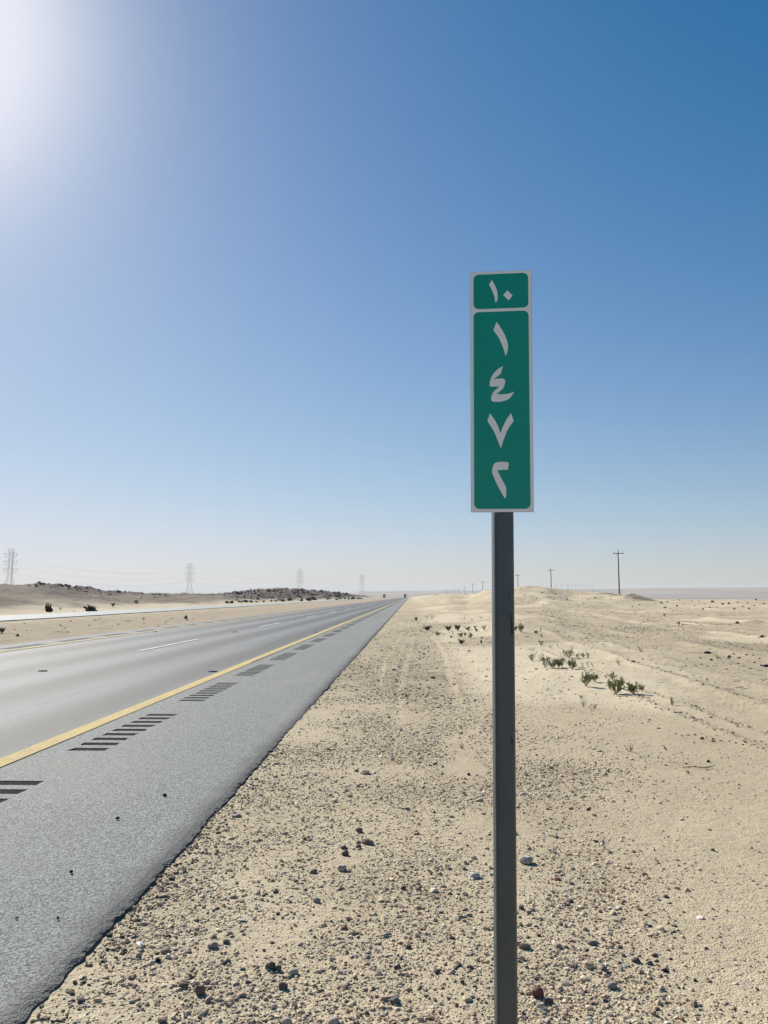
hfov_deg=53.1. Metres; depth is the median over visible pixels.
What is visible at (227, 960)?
stone
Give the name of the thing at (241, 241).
sky
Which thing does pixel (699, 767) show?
twig
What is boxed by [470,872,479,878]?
stone
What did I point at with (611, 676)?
desert shrub
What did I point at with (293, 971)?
stone
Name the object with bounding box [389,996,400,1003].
stone
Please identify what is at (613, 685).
desert shrub
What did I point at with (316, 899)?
stone
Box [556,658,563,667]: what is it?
desert shrub
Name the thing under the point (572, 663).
desert shrub
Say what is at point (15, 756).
yellow edge line
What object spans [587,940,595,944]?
stone
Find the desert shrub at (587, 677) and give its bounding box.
[580,669,592,685]
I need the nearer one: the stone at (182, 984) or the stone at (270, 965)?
the stone at (182, 984)
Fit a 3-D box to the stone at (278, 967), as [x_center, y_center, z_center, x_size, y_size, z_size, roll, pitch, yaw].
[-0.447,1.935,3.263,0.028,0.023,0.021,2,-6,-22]
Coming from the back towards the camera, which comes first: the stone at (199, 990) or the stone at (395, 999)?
the stone at (199, 990)
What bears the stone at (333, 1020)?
on the ground
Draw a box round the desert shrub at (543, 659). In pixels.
[541,654,549,667]
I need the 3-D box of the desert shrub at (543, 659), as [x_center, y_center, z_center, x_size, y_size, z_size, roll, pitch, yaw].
[3.507,3.226,16.730,0.206,0.321,0.251,-1,-6,11]
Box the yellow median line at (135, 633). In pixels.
[0,598,395,651]
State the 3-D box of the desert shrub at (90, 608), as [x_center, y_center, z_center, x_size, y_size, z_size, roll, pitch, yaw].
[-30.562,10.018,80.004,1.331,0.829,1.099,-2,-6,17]
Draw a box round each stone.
[161,948,170,953]
[178,982,187,987]
[195,984,204,995]
[207,941,218,947]
[222,958,230,963]
[231,813,242,816]
[265,961,275,969]
[275,965,281,971]
[278,982,287,989]
[282,1017,291,1023]
[288,968,298,975]
[313,897,319,902]
[327,1016,339,1023]
[337,865,346,871]
[341,850,348,854]
[361,838,372,844]
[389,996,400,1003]
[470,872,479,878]
[518,856,532,864]
[519,942,530,948]
[531,986,543,997]
[536,1002,544,1008]
[544,997,553,1004]
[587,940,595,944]
[606,982,616,989]
[631,957,640,962]
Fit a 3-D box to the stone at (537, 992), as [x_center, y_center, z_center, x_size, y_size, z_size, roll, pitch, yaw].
[0.610,1.904,3.055,0.050,0.041,0.034,-2,-6,18]
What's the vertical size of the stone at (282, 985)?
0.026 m
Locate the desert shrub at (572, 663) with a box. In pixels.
[566,658,575,669]
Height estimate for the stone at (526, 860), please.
0.042 m
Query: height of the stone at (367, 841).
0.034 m
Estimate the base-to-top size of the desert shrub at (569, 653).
0.260 m
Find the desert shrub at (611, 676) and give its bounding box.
[607,671,616,679]
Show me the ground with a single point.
(720, 704)
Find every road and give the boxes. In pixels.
[0,598,378,621]
[0,598,407,1023]
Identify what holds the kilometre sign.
on the ground
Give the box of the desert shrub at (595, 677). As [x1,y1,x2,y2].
[591,672,598,681]
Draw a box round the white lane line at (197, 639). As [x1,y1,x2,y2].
[139,601,385,650]
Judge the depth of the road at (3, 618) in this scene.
75.77 m
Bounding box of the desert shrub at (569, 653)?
[562,648,573,657]
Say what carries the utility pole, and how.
on the ground
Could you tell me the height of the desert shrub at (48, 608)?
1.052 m
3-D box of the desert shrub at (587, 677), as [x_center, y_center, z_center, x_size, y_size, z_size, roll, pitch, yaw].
[3.538,2.898,13.471,0.212,0.325,0.218,-4,-7,31]
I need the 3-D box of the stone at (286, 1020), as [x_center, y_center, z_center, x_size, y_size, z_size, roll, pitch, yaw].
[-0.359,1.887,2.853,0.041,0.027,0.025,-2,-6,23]
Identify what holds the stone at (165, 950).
on the ground
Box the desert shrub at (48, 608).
[45,603,52,611]
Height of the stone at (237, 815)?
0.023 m
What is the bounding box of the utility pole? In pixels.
[613,551,622,593]
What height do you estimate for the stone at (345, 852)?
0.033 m
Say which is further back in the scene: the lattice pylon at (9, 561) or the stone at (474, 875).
the lattice pylon at (9, 561)
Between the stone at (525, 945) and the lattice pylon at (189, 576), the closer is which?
the stone at (525, 945)
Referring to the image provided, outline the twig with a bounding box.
[682,765,714,767]
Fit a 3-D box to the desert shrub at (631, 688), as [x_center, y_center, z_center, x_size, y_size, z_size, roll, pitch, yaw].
[4.091,2.870,12.565,0.278,0.206,0.268,-1,-6,8]
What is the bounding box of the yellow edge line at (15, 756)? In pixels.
[0,600,400,766]
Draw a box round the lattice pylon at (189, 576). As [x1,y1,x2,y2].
[184,564,194,591]
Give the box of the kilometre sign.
[470,270,533,1023]
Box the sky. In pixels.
[0,0,767,592]
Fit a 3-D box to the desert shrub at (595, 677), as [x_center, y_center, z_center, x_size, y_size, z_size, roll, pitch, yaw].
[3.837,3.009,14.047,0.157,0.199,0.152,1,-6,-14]
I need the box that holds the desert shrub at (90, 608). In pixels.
[85,605,97,611]
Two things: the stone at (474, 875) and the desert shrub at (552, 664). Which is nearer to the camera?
the stone at (474, 875)
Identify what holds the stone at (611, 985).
on the ground
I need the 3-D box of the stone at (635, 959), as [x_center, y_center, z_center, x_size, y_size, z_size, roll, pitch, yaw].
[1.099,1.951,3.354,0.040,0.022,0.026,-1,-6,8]
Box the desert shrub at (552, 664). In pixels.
[546,658,556,667]
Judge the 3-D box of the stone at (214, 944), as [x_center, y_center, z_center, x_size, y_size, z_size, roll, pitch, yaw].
[-0.775,1.959,3.484,0.051,0.027,0.031,1,-6,-7]
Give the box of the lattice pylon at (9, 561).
[3,551,17,584]
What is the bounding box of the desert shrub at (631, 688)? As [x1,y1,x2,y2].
[626,681,643,693]
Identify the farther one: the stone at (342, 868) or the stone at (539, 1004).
the stone at (342, 868)
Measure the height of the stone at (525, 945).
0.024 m
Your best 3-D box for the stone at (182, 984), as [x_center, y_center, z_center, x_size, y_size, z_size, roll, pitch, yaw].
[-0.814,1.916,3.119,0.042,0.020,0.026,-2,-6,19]
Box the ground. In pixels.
[0,582,767,1023]
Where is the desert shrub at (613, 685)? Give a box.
[606,678,623,693]

